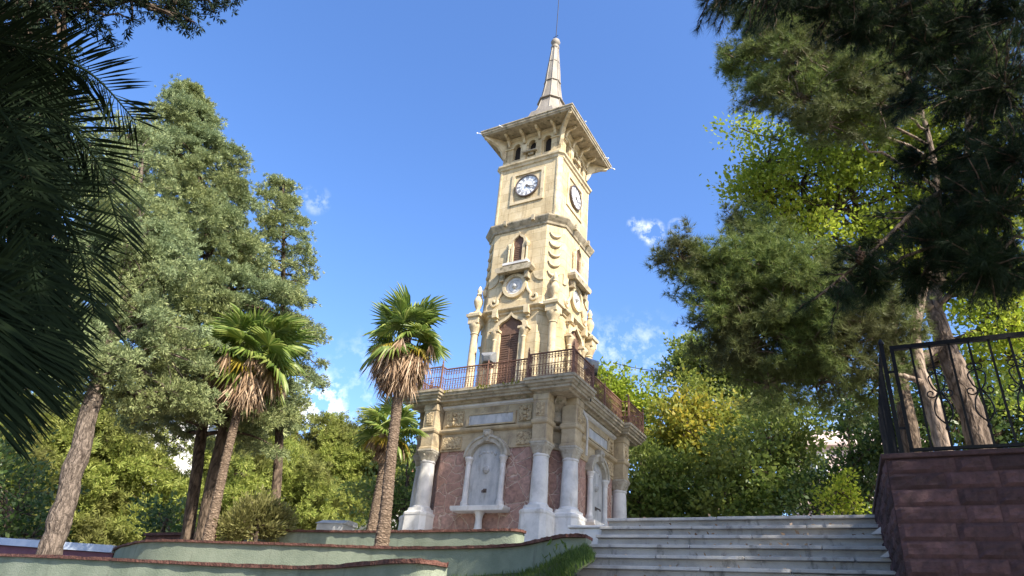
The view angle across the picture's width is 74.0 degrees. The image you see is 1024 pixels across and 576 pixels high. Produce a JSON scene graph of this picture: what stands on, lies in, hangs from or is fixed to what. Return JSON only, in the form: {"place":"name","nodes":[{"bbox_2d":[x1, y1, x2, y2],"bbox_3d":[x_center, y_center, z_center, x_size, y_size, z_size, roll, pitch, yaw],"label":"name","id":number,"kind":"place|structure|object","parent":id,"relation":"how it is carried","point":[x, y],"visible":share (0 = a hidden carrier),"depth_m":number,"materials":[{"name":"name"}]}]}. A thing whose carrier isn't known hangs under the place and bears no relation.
{"place":"outdoors","nodes":[
{"label":"outdoors","id":0,"kind":"place"},
{"bbox_2d":[0,536,74,542],"bbox_3d":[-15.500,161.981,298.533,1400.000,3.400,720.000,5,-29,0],"label":"plaza","id":1,"kind":"structure","parent":0,"point":[27,538],"depth_m":20.24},
{"bbox_2d":[0,422,90,541],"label":"leafy tree","id":2,"kind":"object","parent":1,"relation":"on","point":[10,527],"visible":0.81,"depth_m":21.35,"materials":[{"name":"green plant"}]},
{"bbox_2d":[0,381,187,545],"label":"bush","id":3,"kind":"object","parent":1,"relation":"on","point":[121,468],"visible":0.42,"depth_m":32.56,"materials":[{"name":"green plant"}]},
{"bbox_2d":[125,490,199,539],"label":"leafy tree","id":4,"kind":"object","parent":1,"relation":"on","point":[167,523],"visible":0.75,"depth_m":22.32,"materials":[{"name":"green plant"}]},
{"bbox_2d":[125,436,296,540],"bbox_3d":[-15.764,11.136,35.377,8.952,7.877,6.461,-8,-31,23],"label":"bush","id":5,"kind":"object","parent":1,"relation":"on","point":[238,480],"visible":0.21,"depth_m":34.34,"materials":[{"name":"green plant"}]},
{"bbox_2d":[139,407,297,486],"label":"apartment building","id":6,"kind":"structure","parent":1,"relation":"on","point":[182,464],"depth_m":42.42,"materials":[{"name":"concrete"}]},
{"bbox_2d":[208,420,216,430],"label":"window","id":7,"kind":"structure","parent":6,"relation":"in","point":[211,429],"depth_m":43.70,"materials":[{"name":"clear glass"}]},
{"bbox_2d":[210,393,354,529],"bbox_3d":[-13.445,10.922,38.729,8.898,11.848,8.563,5,-29,0],"label":"bush","id":8,"kind":"object","parent":1,"relation":"on","point":[307,490],"visible":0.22,"depth_m":37.34,"materials":[{"name":"green plant"}]},
{"bbox_2d":[240,173,332,504],"bbox_3d":[-6.993,1.430,20.455,3.860,11.987,3.421,26,-35,-33],"label":"conifer tree","id":9,"kind":"object","parent":1,"relation":"on","point":[284,198],"visible":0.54,"depth_m":21.59,"materials":[{"name":"green plant"}]},
{"bbox_2d":[316,520,357,529],"bbox_3d":[-4.795,6.755,18.297,0.920,0.938,0.680,-7,-31,22],"label":"utility box","id":10,"kind":"object","parent":1,"relation":"on","point":[336,525],"visible":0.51,"depth_m":18.24,"materials":[{"name":"grey metal"}]},
{"bbox_2d":[113,533,592,575],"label":"retaining wall","id":11,"kind":"structure","parent":1,"relation":"on","point":[470,560],"depth_m":12.32,"materials":[{"name":"green paint"}]},
{"bbox_2d":[297,410,415,529],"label":"bush","id":12,"kind":"object","parent":1,"relation":"on","point":[331,439],"visible":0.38,"depth_m":42.04,"materials":[{"name":"green plant"}]},
{"bbox_2d":[324,415,419,529],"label":"leafy tree","id":13,"kind":"object","parent":1,"relation":"on","point":[401,500],"visible":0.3,"depth_m":25.10,"materials":[{"name":"green plant"}]},
{"bbox_2d":[353,509,399,529],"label":"apartment building","id":14,"kind":"structure","parent":1,"relation":"on","point":[362,528],"depth_m":45.37,"materials":[{"name":"concrete"}]},
{"bbox_2d":[350,394,430,529],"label":"fan palm","id":15,"kind":"object","parent":1,"relation":"on","point":[377,443],"visible":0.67,"depth_m":17.98,"materials":[{"name":"green plant"}]},
{"bbox_2d":[398,0,646,541],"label":"clock tower","id":16,"kind":"structure","parent":1,"relation":"on","point":[540,449],"depth_m":19.64,"materials":[{"name":"white stone"}]},
{"bbox_2d":[444,379,519,392],"bbox_3d":[-0.943,2.701,18.771,2.594,0.246,0.083,-11,-33,27],"label":"weed","id":17,"kind":"object","parent":16,"relation":"attached to","point":[518,381],"visible":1,"depth_m":18.64,"materials":[{"name":"green plant"}]},
{"bbox_2d":[481,352,496,368],"bbox_3d":[-0.725,2.425,19.646,0.440,1.237,0.290,-6,-31,20],"label":"floodlight","id":18,"kind":"object","parent":16,"relation":"attached to","point":[489,356],"visible":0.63,"depth_m":19.75,"materials":[{"name":"grey metal"}]},
{"bbox_2d":[488,311,530,384],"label":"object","id":19,"kind":"structure","parent":16,"relation":"in","point":[508,335],"depth_m":20.41,"materials":[{"name":"beige stone"}]},
{"bbox_2d":[488,231,543,307],"bbox_3d":[0.109,-0.715,21.674,1.960,2.714,0.311,-11,-33,27],"label":"window","id":20,"kind":"structure","parent":16,"relation":"in","point":[519,263],"depth_m":21.67,"materials":[{"name":"beige stone"}]},
{"bbox_2d":[564,325,587,376],"bbox_3d":[1.925,2.339,20.722,0.280,2.700,1.340,-11,-33,27],"label":"door","id":21,"kind":"structure","parent":16,"relation":"in","point":[572,334],"depth_m":21.03,"materials":[{"name":"beige stone"}]},
{"bbox_2d":[562,245,591,326],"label":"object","id":22,"kind":"structure","parent":16,"relation":"in","point":[575,277],"depth_m":22.08,"materials":[{"name":"beige stone"}]},
{"bbox_2d":[583,357,598,401],"bbox_3d":[2.195,2.521,18.686,0.440,1.236,0.270,20,-32,-25],"label":"floodlight","id":23,"kind":"object","parent":16,"relation":"attached to","point":[593,362],"visible":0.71,"depth_m":18.80,"materials":[{"name":"black paint"}]},
{"bbox_2d":[613,362,686,370],"bbox_3d":[5.448,2.867,25.536,0.023,3.201,8.280,-12,-33,29],"label":"power cable","id":24,"kind":"object","parent":16,"relation":"attached to","point":[646,369],"visible":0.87,"depth_m":24.39,"materials":[{"name":"black paint"}]},
{"bbox_2d":[594,356,667,441],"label":"leafy tree","id":25,"kind":"object","parent":1,"relation":"on","point":[621,388],"visible":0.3,"depth_m":26.78,"materials":[{"name":"green plant"}]},
{"bbox_2d":[626,427,751,517],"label":"leafy tree","id":26,"kind":"object","parent":1,"relation":"on","point":[653,479],"visible":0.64,"depth_m":21.35,"materials":[{"name":"green plant"}]},
{"bbox_2d":[640,358,763,496],"bbox_3d":[6.786,6.588,24.137,5.517,8.743,4.369,5,-29,0],"label":"leafy tree","id":27,"kind":"object","parent":1,"relation":"on","point":[687,415],"visible":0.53,"depth_m":24.25,"materials":[{"name":"green plant"}]},
{"bbox_2d":[645,327,799,437],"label":"leafy tree","id":28,"kind":"object","parent":1,"relation":"on","point":[721,382],"visible":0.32,"depth_m":32.29,"materials":[{"name":"green plant"}]},
{"bbox_2d":[663,392,844,517],"bbox_3d":[8.033,6.103,20.878,5.027,6.790,5.256,-16,-35,34],"label":"leafy tree","id":29,"kind":"object","parent":1,"relation":"on","point":[744,486],"visible":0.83,"depth_m":20.70,"materials":[{"name":"green plant"}]},
{"bbox_2d":[755,375,891,516],"bbox_3d":[9.303,5.110,19.096,5.220,7.013,3.629,5,-29,0],"label":"leafy tree","id":30,"kind":"object","parent":1,"relation":"on","point":[853,460],"visible":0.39,"depth_m":19.11,"materials":[{"name":"green plant"}]},
{"bbox_2d":[639,0,1023,449],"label":"pine tree","id":31,"kind":"object","parent":1,"relation":"on","point":[745,299],"visible":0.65,"depth_m":11.79,"materials":[{"name":"green plant"}]},
{"bbox_2d":[805,467,872,514],"bbox_3d":[8.349,6.026,17.068,1.554,3.246,1.223,5,-29,0],"label":"round shrub","id":32,"kind":"object","parent":1,"relation":"on","point":[849,496],"visible":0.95,"depth_m":17.39,"materials":[{"name":"green plant"}]},
{"bbox_2d":[709,0,984,450],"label":"pine tree","id":33,"kind":"object","parent":1,"relation":"on","point":[800,75],"visible":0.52,"depth_m":13.73,"materials":[{"name":"green plant"}]},
{"bbox_2d":[699,76,1023,452],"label":"leafy tree","id":34,"kind":"object","parent":1,"relation":"on","point":[840,175],"visible":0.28,"depth_m":16.48,"materials":[{"name":"green plant"}]},
{"bbox_2d":[792,431,931,515],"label":"apartment building","id":35,"kind":"structure","parent":1,"relation":"on","point":[831,442],"depth_m":44.07,"materials":[{"name":"white concrete"}]},
{"bbox_2d":[810,454,827,478],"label":"window","id":36,"kind":"structure","parent":35,"relation":"in","point":[815,468],"depth_m":43.90,"materials":[{"name":"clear glass"}]},
{"bbox_2d":[850,351,1023,479],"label":"leafy tree","id":37,"kind":"object","parent":1,"relation":"on","point":[1002,433],"visible":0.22,"depth_m":17.82,"materials":[{"name":"green plant"}]},
{"bbox_2d":[4,0,1023,515],"label":"sky","id":38,"kind":"structure","parent":0,"point":[377,109],"materials":[{"name":"blue"}]},
{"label":"terrace soil","id":39,"kind":"structure","parent":0,"visible":0},
{"bbox_2d":[0,538,116,557],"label":"wall","id":40,"kind":"structure","parent":39,"relation":"on","point":[16,546],"depth_m":16.93,"materials":[{"name":"white paint"}]},
{"bbox_2d":[143,532,216,539],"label":"wall","id":41,"kind":"structure","parent":39,"relation":"on","point":[165,535],"depth_m":18.14,"materials":[{"name":"brick"}]},
{"bbox_2d":[87,72,322,539],"bbox_3d":[-8.654,-0.335,19.377,7.415,15.013,5.746,14,-30,-15],"label":"conifer tree","id":42,"kind":"object","parent":39,"relation":"on","point":[219,224],"visible":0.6,"depth_m":18.70,"materials":[{"name":"green plant"}]},
{"bbox_2d":[190,302,321,540],"bbox_3d":[-6.496,3.102,15.700,3.149,5.770,2.938,5,-29,0],"label":"fan palm","id":43,"kind":"object","parent":39,"relation":"on","point":[248,378],"visible":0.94,"depth_m":15.85,"materials":[{"name":"green plant"}]},
{"bbox_2d":[213,484,302,541],"bbox_3d":[-5.647,5.193,15.132,1.922,1.624,1.700,5,-29,0],"label":"round shrub","id":44,"kind":"object","parent":39,"relation":"on","point":[255,519],"visible":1,"depth_m":14.95,"materials":[{"name":"green plant"}]},
{"bbox_2d":[241,528,525,546],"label":"retaining wall","id":45,"kind":"structure","parent":39,"relation":"on","point":[444,537],"depth_m":13.69,"materials":[{"name":"green paint"}]},
{"bbox_2d":[359,282,452,545],"bbox_3d":[-2.421,2.546,14.025,2.075,5.804,2.142,5,-29,0],"label":"fan palm","id":46,"kind":"object","parent":39,"relation":"on","point":[400,368],"visible":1,"depth_m":14.32,"materials":[{"name":"green plant"}]},
{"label":"lower terrace soil","id":47,"kind":"structure","parent":0,"visible":0},
{"bbox_2d":[17,94,230,554],"bbox_3d":[-8.933,0.071,15.049,6.444,11.446,4.134,5,-29,0],"label":"pine tree","id":48,"kind":"object","parent":47,"relation":"on","point":[149,326],"visible":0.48,"depth_m":14.27,"materials":[{"name":"green plant"}]},
{"bbox_2d":[451,542,596,575],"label":"grass bank","id":49,"kind":"structure","parent":47,"relation":"on","point":[579,569],"depth_m":8.96,"materials":[{"name":"plant"}]},
{"bbox_2d":[541,538,572,562],"bbox_3d":[0.781,3.649,9.253,0.585,0.315,1.486,-4,-30,17],"label":"weed","id":50,"kind":"object","parent":49,"relation":"on","point":[562,542],"visible":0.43,"depth_m":8.89,"materials":[{"name":"green plant"}]},
{"label":"ground","id":51,"kind":"structure","parent":0,"visible":0},
{"bbox_2d":[0,0,168,467],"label":"date palm","id":52,"kind":"object","parent":51,"relation":"on","point":[24,358],"visible":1,"depth_m":3.76,"materials":[{"name":"green plant"}]},
{"bbox_2d":[0,0,246,331],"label":"conifer tree","id":53,"kind":"object","parent":51,"relation":"on","point":[170,10],"visible":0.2,"depth_m":8.02,"materials":[{"name":"green plant"}]},
{"bbox_2d":[0,553,448,575],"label":"retaining wall","id":54,"kind":"structure","parent":51,"relation":"on","point":[32,565],"depth_m":10.16,"materials":[{"name":"green paint"}]},
{"bbox_2d":[568,515,895,575],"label":"stone stairs","id":55,"kind":"structure","parent":51,"relation":"on","point":[841,548],"depth_m":8.55,"materials":[{"name":"grey stone"}]},
{"bbox_2d":[614,514,867,575],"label":"fallen leaves","id":56,"kind":"object","parent":55,"relation":"on","point":[797,532],"visible":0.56,"depth_m":8.45,"materials":[{"name":"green plant"}]},
{"bbox_2d":[691,0,1023,341],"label":"pine tree","id":57,"kind":"object","parent":51,"relation":"on","point":[943,235],"visible":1,"depth_m":6.40,"materials":[{"name":"green plant"}]},
{"bbox_2d":[872,447,1023,575],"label":"stone wall","id":58,"kind":"structure","parent":51,"relation":"on","point":[950,513],"depth_m":6.22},
{"bbox_2d":[878,331,1023,453],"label":"iron railing","id":59,"kind":"object","parent":58,"relation":"on","point":[887,433],"visible":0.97,"depth_m":6.79,"materials":[{"name":"black metal"}]}
]}

